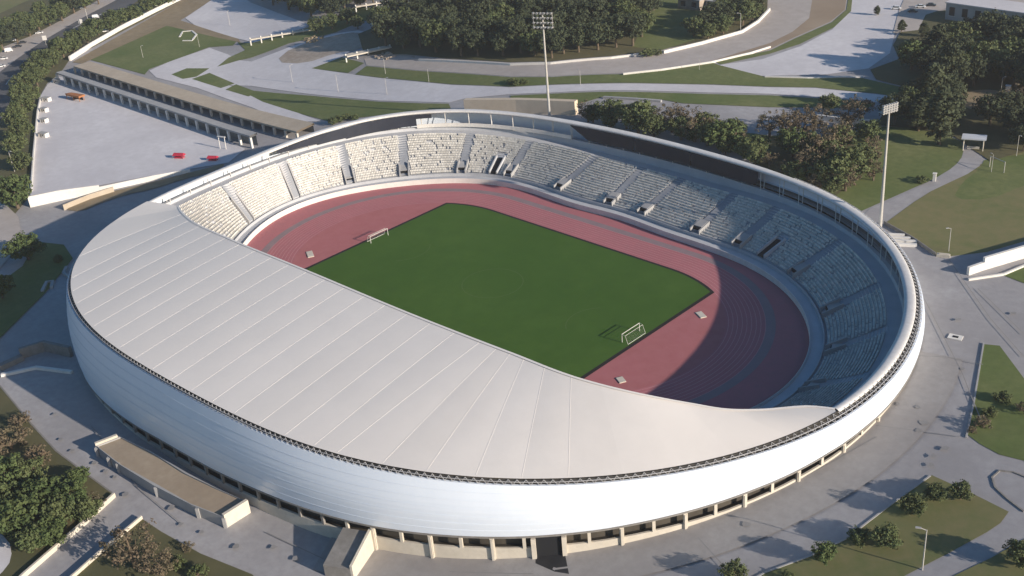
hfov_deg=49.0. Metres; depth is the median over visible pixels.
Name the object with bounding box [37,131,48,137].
site cabin
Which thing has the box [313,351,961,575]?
worn paving band
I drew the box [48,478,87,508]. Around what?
leafy tree
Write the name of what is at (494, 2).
pine tree
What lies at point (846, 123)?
bare brown tree
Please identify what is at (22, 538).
round tree
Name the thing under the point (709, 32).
olive tree
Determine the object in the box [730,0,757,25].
olive tree
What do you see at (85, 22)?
olive tree
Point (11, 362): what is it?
wall
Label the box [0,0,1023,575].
ground
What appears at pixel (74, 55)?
boundary wall
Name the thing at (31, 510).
leafy tree
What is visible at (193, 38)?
kerb
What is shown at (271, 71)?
pale road
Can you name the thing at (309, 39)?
rubble heap
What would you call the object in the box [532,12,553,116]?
floodlight mast
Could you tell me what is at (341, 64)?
lawn
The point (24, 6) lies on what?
verge
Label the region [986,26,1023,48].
pine tree
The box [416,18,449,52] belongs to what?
olive tree
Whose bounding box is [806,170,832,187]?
bare brown tree
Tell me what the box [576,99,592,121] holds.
bare brown tree
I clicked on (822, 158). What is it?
olive tree
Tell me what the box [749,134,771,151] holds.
round tree
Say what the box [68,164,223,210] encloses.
dirt bank
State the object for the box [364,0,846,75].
curved road
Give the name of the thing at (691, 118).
bare brown tree
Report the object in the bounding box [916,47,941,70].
pine tree
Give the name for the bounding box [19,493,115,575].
ramp wall
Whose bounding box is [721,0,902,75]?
pale plaza
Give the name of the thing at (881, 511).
kerb
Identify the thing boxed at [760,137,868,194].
shaggy ground
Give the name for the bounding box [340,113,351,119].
bush
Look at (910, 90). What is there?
olive tree
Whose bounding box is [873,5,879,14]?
cypress tree
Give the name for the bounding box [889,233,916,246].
steps
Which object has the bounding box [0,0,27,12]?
lawn
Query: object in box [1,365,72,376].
kerb
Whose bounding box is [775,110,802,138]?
bare brown tree
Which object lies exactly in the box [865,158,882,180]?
bare brown tree
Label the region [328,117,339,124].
bush
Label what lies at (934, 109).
olive tree
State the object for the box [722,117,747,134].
round tree
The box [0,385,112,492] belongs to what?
kerb
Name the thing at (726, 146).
olive tree
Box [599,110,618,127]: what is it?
round tree
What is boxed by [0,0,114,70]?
pavement
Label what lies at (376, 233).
football goal
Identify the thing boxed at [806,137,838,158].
round tree
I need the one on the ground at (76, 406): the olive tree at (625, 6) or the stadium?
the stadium
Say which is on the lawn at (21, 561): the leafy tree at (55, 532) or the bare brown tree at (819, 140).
the leafy tree at (55, 532)
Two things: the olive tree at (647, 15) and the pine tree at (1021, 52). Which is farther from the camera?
the olive tree at (647, 15)
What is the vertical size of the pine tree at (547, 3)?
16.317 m
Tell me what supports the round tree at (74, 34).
on the verge at (6, 169)
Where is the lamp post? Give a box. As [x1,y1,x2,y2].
[915,526,926,569]
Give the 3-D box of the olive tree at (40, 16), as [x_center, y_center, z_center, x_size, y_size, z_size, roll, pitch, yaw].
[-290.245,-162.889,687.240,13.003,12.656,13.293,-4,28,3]
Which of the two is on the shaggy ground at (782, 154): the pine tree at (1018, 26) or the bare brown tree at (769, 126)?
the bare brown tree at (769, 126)
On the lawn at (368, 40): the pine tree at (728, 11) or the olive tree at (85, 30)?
the pine tree at (728, 11)
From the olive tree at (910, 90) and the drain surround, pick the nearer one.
the drain surround
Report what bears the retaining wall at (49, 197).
on the ground at (76, 406)
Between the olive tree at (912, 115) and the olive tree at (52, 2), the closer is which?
the olive tree at (912, 115)
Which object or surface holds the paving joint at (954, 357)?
on the worn paving band at (928, 387)
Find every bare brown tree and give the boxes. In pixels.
[98,518,160,569]
[136,543,178,575]
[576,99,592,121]
[653,102,682,132]
[664,106,682,128]
[676,105,704,123]
[679,115,711,141]
[704,117,721,131]
[728,129,747,146]
[755,109,784,136]
[760,151,778,167]
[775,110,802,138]
[775,160,793,175]
[776,107,802,128]
[787,106,819,133]
[793,149,824,181]
[796,126,836,159]
[799,102,833,130]
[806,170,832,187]
[816,119,854,145]
[831,99,865,125]
[831,163,861,190]
[832,116,853,133]
[847,94,876,118]
[860,139,881,158]
[864,135,882,150]
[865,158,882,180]
[1002,83,1023,110]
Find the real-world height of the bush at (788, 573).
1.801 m
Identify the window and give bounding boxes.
[948,7,954,16]
[961,9,967,17]
[975,10,980,17]
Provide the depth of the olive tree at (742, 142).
371.69 m
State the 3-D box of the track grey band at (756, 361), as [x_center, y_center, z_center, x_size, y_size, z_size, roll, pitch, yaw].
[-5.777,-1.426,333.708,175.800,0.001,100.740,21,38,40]
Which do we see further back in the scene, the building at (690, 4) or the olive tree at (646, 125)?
the building at (690, 4)
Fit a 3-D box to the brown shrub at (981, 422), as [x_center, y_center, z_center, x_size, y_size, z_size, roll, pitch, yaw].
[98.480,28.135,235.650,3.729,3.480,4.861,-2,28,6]
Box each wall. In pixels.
[0,354,23,370]
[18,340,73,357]
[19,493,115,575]
[28,185,99,206]
[30,97,40,190]
[62,187,113,209]
[68,0,179,60]
[70,515,142,575]
[99,169,189,189]
[418,53,646,65]
[463,98,577,115]
[603,96,661,102]
[623,46,770,74]
[663,8,769,53]
[967,261,984,274]
[983,245,1023,269]
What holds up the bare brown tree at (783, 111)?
on the ground at (76, 406)
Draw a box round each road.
[0,0,137,119]
[0,202,20,266]
[149,30,889,121]
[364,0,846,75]
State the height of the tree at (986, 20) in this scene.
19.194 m
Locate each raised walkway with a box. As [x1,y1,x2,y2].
[249,27,312,45]
[344,44,391,61]
[355,1,385,11]
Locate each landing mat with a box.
[306,251,313,257]
[616,376,625,382]
[695,311,706,317]
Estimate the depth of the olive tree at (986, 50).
422.96 m
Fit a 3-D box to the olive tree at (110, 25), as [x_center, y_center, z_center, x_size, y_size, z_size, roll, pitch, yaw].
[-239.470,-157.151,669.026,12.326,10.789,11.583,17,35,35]
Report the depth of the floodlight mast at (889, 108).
309.38 m
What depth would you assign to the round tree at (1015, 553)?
199.62 m
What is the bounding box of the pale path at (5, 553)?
[0,534,11,573]
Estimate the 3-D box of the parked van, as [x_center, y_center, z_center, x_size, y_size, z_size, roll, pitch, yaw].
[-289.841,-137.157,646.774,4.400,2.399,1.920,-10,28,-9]
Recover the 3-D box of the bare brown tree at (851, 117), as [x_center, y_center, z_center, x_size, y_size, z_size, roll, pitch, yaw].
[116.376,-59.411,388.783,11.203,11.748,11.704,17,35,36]
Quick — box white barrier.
[815,114,872,124]
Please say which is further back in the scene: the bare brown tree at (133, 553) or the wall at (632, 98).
the wall at (632, 98)
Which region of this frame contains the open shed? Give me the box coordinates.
[65,92,84,100]
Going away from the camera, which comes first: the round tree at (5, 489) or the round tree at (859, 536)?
the round tree at (859, 536)
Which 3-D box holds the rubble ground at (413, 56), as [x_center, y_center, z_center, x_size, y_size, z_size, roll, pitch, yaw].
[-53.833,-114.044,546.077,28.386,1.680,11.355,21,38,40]
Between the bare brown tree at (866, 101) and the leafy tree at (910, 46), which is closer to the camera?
the bare brown tree at (866, 101)
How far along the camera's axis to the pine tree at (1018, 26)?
438.24 m
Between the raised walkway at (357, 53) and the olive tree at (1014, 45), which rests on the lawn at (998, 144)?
the olive tree at (1014, 45)
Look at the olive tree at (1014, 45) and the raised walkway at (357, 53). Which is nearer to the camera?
the olive tree at (1014, 45)
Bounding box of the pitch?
[306,204,709,377]
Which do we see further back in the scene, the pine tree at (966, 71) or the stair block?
the pine tree at (966, 71)
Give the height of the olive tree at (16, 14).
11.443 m
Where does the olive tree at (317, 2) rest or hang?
on the ground at (76, 406)
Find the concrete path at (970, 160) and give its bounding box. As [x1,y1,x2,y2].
[865,144,981,222]
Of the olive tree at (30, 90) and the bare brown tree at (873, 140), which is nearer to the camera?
the bare brown tree at (873, 140)
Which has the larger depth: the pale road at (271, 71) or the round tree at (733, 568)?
the pale road at (271, 71)
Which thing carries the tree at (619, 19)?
on the lawn at (368, 40)
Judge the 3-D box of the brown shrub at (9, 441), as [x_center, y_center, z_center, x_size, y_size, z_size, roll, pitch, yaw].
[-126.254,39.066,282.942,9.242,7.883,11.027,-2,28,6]
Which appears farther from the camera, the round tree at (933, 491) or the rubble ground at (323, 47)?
the rubble ground at (323, 47)
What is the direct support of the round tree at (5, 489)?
on the lawn at (21, 561)
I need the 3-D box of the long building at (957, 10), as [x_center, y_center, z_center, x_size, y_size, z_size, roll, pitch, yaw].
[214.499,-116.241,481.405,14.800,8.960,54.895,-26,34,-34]
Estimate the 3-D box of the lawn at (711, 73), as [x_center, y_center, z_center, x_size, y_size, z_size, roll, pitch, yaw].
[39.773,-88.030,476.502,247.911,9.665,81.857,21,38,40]
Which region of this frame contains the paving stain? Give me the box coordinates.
[919,420,928,424]
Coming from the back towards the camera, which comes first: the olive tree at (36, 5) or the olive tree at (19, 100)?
the olive tree at (36, 5)
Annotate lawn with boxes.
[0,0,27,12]
[0,242,72,336]
[91,26,235,73]
[172,68,208,78]
[193,73,233,87]
[217,7,376,66]
[226,84,258,95]
[251,91,450,120]
[313,57,362,72]
[356,63,898,95]
[358,0,767,61]
[510,92,873,107]
[632,0,720,49]
[731,126,962,210]
[762,475,1008,575]
[870,10,1023,160]
[887,152,1023,255]
[954,539,1023,575]
[955,154,1023,198]
[968,344,1023,459]
[1004,267,1023,282]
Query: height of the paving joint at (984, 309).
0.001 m
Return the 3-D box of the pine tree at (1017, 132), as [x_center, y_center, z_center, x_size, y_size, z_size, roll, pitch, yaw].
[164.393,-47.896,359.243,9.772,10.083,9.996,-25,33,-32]
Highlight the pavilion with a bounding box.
[961,133,986,150]
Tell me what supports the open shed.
on the plaza at (93, 138)
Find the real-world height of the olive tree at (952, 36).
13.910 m
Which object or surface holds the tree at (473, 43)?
on the lawn at (368, 40)
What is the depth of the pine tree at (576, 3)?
529.29 m
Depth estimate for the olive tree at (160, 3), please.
709.62 m
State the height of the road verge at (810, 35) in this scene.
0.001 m
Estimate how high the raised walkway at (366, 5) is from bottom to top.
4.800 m
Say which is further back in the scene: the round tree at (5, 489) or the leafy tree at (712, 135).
the leafy tree at (712, 135)
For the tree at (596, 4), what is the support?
on the lawn at (368, 40)
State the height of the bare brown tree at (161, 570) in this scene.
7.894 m
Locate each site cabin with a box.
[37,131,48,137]
[39,106,48,112]
[39,117,48,122]
[41,96,51,101]
[52,78,60,82]
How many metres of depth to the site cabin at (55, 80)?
579.91 m
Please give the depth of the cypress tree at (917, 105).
378.83 m
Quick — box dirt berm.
[73,0,239,63]
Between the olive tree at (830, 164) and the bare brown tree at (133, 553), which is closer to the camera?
the bare brown tree at (133, 553)
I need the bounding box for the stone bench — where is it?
[936,253,949,257]
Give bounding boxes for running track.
[247,183,808,408]
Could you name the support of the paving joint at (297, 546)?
on the worn paving band at (928, 387)
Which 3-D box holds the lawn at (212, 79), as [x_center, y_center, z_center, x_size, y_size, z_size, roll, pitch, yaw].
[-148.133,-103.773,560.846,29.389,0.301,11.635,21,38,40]
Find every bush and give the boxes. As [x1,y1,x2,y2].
[168,554,186,571]
[186,563,209,575]
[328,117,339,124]
[336,115,342,122]
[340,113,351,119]
[350,114,358,119]
[507,77,515,83]
[511,79,520,85]
[520,79,528,83]
[638,47,654,56]
[652,48,662,55]
[781,569,795,575]
[915,175,930,183]
[980,406,998,417]
[991,390,1012,405]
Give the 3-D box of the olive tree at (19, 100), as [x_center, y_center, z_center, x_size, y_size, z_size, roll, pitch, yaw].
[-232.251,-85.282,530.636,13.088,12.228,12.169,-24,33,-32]
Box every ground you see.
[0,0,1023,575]
[279,32,361,62]
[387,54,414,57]
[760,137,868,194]
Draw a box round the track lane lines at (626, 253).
[268,191,765,401]
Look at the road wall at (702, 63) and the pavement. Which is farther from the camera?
the pavement
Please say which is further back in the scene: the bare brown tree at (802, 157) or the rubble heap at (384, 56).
the rubble heap at (384, 56)
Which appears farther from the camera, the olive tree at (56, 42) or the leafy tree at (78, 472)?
the olive tree at (56, 42)
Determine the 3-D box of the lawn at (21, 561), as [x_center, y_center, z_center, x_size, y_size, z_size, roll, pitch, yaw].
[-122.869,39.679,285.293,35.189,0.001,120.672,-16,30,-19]
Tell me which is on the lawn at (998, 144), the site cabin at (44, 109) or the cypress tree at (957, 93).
the cypress tree at (957, 93)
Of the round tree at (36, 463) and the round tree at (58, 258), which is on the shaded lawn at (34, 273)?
the round tree at (58, 258)
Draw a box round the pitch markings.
[398,247,593,325]
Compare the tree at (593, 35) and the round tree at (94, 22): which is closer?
the tree at (593, 35)
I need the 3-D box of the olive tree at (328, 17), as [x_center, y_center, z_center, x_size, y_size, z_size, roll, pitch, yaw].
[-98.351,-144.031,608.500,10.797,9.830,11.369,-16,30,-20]
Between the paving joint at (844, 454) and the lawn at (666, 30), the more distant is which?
the lawn at (666, 30)
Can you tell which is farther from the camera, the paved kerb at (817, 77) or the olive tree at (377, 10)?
the olive tree at (377, 10)
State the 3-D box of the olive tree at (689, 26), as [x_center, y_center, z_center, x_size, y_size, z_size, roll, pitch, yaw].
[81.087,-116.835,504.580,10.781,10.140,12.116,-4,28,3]
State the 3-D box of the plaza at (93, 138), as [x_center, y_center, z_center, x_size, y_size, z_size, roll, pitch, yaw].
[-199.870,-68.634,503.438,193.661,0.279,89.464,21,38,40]
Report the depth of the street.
511.63 m
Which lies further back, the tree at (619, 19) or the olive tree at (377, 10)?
the olive tree at (377, 10)
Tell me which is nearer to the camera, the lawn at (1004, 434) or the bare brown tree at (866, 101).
the lawn at (1004, 434)
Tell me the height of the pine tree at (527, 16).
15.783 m
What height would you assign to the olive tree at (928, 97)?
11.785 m
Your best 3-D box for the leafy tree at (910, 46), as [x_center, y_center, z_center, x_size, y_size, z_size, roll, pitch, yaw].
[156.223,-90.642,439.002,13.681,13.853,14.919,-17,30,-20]
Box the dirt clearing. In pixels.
[963,90,1000,108]
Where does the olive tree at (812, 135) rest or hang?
on the shaggy ground at (782, 154)
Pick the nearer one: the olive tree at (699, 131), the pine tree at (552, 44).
the olive tree at (699, 131)
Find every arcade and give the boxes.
[55,71,257,147]
[73,61,313,137]
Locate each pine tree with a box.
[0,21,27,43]
[0,27,11,49]
[57,0,82,12]
[274,0,289,9]
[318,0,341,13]
[334,0,351,7]
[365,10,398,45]
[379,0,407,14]
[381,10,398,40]
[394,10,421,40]
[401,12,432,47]
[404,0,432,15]
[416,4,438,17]
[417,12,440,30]
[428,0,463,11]
[432,13,468,48]
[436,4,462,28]
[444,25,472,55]
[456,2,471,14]
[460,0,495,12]
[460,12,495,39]
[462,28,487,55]
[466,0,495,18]
[480,0,505,5]
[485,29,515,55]
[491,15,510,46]
[502,15,536,52]
[503,0,515,4]
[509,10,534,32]
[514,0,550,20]
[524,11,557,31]
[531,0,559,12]
[537,29,564,57]
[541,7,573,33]
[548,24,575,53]
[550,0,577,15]
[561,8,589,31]
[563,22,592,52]
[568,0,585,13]
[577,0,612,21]
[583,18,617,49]
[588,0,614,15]
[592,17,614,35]
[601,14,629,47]
[613,11,648,45]
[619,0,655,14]
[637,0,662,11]
[695,10,713,25]
[698,1,727,20]
[715,6,737,20]
[729,0,755,7]
[756,0,765,6]
[875,91,913,123]
[899,80,922,95]
[915,33,953,53]
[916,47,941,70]
[929,55,971,79]
[930,73,968,99]
[942,33,976,53]
[946,97,965,118]
[959,16,985,39]
[964,54,993,85]
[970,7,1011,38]
[971,92,1008,124]
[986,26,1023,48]
[989,88,1023,114]
[993,14,1023,44]
[994,104,1023,129]
[997,53,1023,86]
[1008,123,1023,150]
[1018,47,1023,64]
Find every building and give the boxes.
[94,434,250,527]
[678,0,704,10]
[945,0,1023,23]
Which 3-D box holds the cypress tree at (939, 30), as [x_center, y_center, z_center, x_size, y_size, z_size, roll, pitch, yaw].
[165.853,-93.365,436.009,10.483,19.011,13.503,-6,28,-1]
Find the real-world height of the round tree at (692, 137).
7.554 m
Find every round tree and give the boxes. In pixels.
[0,481,21,511]
[4,456,48,483]
[6,150,32,169]
[14,519,53,552]
[19,60,40,73]
[36,48,61,66]
[39,492,77,527]
[46,39,65,49]
[52,254,62,262]
[62,28,83,43]
[72,495,103,521]
[86,17,106,34]
[106,7,128,23]
[581,104,597,122]
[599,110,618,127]
[682,123,703,140]
[717,557,748,575]
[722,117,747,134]
[738,141,770,164]
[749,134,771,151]
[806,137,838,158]
[818,92,840,110]
[846,524,870,548]
[853,117,881,140]
[867,521,903,549]
[897,492,927,517]
[921,482,947,502]
[946,479,974,500]
[1001,538,1023,569]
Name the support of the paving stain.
on the worn paving band at (928, 387)
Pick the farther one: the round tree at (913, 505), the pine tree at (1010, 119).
the pine tree at (1010, 119)
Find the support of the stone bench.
on the lawn at (980, 225)
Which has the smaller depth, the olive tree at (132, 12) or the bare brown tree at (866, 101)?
the bare brown tree at (866, 101)
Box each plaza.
[30,77,244,194]
[186,0,306,41]
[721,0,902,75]
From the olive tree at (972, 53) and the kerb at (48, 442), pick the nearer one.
the kerb at (48, 442)
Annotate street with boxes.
[893,0,1023,32]
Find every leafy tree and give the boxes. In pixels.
[0,174,32,208]
[0,230,47,259]
[0,274,15,297]
[0,451,30,491]
[0,493,45,540]
[12,474,62,506]
[23,514,66,546]
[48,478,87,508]
[61,466,90,486]
[702,118,743,146]
[774,126,810,156]
[811,541,837,565]
[895,38,930,69]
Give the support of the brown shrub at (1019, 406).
on the lawn at (1004, 434)
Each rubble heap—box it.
[304,35,323,42]
[374,52,395,59]
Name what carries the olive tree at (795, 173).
on the ground at (76, 406)
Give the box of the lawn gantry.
[989,156,1005,172]
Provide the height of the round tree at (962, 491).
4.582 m
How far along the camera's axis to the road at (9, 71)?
637.93 m
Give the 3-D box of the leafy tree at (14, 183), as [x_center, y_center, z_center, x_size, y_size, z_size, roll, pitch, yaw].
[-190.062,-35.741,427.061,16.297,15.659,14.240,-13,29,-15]
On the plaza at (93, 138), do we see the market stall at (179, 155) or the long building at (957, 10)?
the market stall at (179, 155)
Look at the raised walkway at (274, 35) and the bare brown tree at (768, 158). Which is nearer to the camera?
the bare brown tree at (768, 158)
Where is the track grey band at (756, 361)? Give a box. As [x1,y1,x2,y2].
[262,188,775,403]
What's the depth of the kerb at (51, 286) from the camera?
366.03 m
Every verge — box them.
[0,0,96,46]
[0,0,180,212]
[717,0,851,63]
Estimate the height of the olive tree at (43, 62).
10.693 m
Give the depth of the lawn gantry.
348.61 m
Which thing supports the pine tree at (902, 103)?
on the lawn at (998, 144)
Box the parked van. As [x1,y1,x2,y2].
[4,47,12,51]
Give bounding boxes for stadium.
[66,109,924,560]
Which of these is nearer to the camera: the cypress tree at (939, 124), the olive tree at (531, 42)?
the cypress tree at (939, 124)
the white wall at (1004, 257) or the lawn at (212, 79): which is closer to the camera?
the white wall at (1004, 257)
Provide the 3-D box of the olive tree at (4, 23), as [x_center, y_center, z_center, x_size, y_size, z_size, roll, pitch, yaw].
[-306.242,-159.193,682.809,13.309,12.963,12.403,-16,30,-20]
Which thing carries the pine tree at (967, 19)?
on the lawn at (998, 144)
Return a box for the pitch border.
[304,203,713,378]
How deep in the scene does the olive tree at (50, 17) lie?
692.28 m
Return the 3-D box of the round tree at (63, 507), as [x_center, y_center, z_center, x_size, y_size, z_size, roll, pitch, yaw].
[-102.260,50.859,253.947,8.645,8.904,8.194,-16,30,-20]
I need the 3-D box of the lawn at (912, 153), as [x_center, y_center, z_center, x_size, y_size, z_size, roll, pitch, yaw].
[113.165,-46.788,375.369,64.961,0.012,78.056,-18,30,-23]
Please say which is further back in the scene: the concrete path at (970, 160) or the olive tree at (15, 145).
the olive tree at (15, 145)
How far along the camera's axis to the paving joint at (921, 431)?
236.90 m
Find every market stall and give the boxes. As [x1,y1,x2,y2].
[172,153,185,158]
[206,156,218,160]
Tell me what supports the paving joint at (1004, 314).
on the ground at (76, 406)
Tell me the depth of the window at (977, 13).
485.42 m
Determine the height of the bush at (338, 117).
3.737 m
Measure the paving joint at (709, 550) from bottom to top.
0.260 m
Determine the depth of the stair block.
232.61 m
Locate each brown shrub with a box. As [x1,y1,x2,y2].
[0,424,32,454]
[6,410,31,428]
[22,443,51,466]
[78,491,106,509]
[179,541,195,552]
[967,426,976,432]
[973,415,992,427]
[1013,401,1023,413]
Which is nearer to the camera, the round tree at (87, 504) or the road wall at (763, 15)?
the round tree at (87, 504)
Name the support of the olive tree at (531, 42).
on the lawn at (368, 40)
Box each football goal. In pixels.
[367,228,387,241]
[622,323,644,343]
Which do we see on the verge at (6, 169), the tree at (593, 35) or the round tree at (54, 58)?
the round tree at (54, 58)
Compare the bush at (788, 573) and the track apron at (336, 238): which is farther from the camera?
the track apron at (336, 238)
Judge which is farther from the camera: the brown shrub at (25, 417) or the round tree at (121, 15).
the round tree at (121, 15)
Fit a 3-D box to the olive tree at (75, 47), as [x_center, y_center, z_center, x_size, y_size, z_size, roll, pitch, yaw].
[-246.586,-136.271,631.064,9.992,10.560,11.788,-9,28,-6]
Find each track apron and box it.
[293,203,444,267]
[584,294,725,390]
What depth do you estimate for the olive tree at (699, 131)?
384.77 m
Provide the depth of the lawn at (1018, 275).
290.15 m
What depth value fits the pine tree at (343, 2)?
630.14 m
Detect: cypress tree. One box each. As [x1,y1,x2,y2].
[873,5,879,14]
[897,19,907,31]
[904,97,927,130]
[914,62,948,95]
[918,22,930,35]
[922,23,951,44]
[923,84,962,144]
[936,41,969,80]
[944,86,967,123]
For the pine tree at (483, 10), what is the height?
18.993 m
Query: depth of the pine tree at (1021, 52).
410.20 m
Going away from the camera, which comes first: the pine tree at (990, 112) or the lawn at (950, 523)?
the lawn at (950, 523)
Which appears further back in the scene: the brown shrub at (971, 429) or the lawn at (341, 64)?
the lawn at (341, 64)
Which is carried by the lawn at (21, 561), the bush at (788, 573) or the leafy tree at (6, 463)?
the leafy tree at (6, 463)
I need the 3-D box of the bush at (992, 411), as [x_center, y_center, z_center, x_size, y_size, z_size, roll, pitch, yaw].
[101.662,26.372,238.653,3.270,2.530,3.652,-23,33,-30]
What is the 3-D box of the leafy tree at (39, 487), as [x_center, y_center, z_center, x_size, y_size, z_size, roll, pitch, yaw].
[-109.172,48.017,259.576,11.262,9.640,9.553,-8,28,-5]
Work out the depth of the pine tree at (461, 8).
553.43 m
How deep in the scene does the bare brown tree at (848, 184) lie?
340.91 m
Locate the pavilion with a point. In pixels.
(979, 137)
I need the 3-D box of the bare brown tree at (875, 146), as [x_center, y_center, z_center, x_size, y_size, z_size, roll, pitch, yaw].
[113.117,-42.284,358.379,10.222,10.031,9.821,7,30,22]
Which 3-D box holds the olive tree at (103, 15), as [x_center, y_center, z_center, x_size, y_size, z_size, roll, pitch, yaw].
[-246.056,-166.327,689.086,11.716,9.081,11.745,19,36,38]
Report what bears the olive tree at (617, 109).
on the ground at (76, 406)
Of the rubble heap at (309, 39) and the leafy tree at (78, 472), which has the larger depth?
the rubble heap at (309, 39)
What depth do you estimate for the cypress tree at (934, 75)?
388.51 m
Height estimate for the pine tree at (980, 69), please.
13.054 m
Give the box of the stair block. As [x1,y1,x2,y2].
[323,527,373,575]
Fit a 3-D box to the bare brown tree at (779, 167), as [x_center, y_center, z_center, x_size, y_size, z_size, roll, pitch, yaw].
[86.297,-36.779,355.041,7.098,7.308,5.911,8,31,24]
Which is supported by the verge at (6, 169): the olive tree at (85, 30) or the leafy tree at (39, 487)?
the olive tree at (85, 30)
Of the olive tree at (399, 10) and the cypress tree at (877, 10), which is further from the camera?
the olive tree at (399, 10)
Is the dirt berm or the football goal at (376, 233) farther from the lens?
the dirt berm
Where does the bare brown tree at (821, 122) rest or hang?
on the ground at (76, 406)
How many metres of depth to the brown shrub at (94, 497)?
260.65 m
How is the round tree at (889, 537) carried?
on the lawn at (950, 523)
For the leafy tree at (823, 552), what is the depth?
208.71 m
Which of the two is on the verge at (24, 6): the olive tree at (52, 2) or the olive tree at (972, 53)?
the olive tree at (52, 2)
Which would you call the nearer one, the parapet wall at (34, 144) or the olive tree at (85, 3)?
the parapet wall at (34, 144)
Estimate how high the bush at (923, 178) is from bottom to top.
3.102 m
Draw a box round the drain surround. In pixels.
[947,333,963,340]
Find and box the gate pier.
[932,172,936,181]
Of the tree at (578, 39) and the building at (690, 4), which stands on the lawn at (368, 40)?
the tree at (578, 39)
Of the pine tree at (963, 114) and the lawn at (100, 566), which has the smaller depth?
the lawn at (100, 566)
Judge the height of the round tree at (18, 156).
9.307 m
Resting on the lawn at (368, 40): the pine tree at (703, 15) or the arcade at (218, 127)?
the pine tree at (703, 15)
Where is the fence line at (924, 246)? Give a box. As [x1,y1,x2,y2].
[883,221,935,255]
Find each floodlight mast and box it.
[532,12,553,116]
[878,101,898,226]
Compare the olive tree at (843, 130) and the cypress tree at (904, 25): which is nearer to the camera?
the olive tree at (843, 130)
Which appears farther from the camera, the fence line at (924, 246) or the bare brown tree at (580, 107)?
the bare brown tree at (580, 107)
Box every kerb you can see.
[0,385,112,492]
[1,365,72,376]
[40,280,54,291]
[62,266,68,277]
[179,30,196,40]
[757,475,930,575]
[765,76,862,77]
[965,342,983,437]
[968,264,1023,280]
[991,470,1023,511]
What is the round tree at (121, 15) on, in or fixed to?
on the verge at (6, 169)
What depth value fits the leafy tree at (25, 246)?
381.71 m
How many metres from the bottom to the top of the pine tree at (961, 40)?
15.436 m
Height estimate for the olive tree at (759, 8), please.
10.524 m
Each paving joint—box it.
[91,425,180,522]
[266,532,325,559]
[698,537,721,563]
[804,437,875,476]
[876,425,961,436]
[923,297,979,415]
[948,258,1023,356]
[977,288,1023,333]
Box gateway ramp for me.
[535,554,568,573]
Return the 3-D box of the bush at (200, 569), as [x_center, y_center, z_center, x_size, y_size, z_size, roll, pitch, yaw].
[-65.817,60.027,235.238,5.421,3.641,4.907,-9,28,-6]
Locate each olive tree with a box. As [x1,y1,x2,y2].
[0,16,17,27]
[0,106,28,124]
[1,133,28,152]
[3,118,35,135]
[6,83,27,99]
[6,94,36,113]
[8,71,35,85]
[9,10,31,21]
[18,15,41,35]
[19,84,40,102]
[23,66,48,85]
[24,12,46,29]
[26,49,46,61]
[30,1,49,13]
[30,58,52,75]
[35,7,56,25]
[48,0,64,7]
[49,1,70,20]
[49,36,75,57]
[62,37,81,51]
[77,25,97,43]
[78,0,92,8]
[79,18,96,27]
[100,9,113,18]
[101,16,120,30]
[123,5,143,18]
[138,0,159,10]
[151,0,168,5]
[285,0,307,10]
[298,0,319,16]
[307,16,324,32]
[313,0,325,12]
[319,13,337,28]
[338,7,356,23]
[348,15,364,28]
[352,0,365,4]
[366,5,397,23]
[396,6,414,16]
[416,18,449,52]
[474,12,505,36]
[487,2,515,20]
[501,3,525,18]
[517,29,542,55]
[592,97,623,120]
[604,0,636,26]
[609,102,634,128]
[613,99,658,133]
[629,7,655,36]
[638,114,668,136]
[663,116,691,139]
[680,16,702,35]
[690,122,712,145]
[694,111,719,124]
[695,21,719,38]
[709,121,732,138]
[710,14,733,33]
[713,0,730,6]
[716,139,733,154]
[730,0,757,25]
[732,136,756,154]
[746,0,764,20]
[780,159,811,180]
[798,131,820,154]
[805,152,825,168]
[807,155,850,188]
[821,179,843,194]
[824,145,869,180]
[829,125,856,146]
[840,142,878,165]
[895,85,926,107]
[902,107,926,125]
[919,94,936,110]
[922,106,954,122]
[929,40,961,60]
[945,20,975,41]
[948,32,962,39]
[961,51,970,67]
[964,31,996,49]
[965,40,1001,65]
[965,50,981,78]
[986,47,1018,80]
[989,35,1023,61]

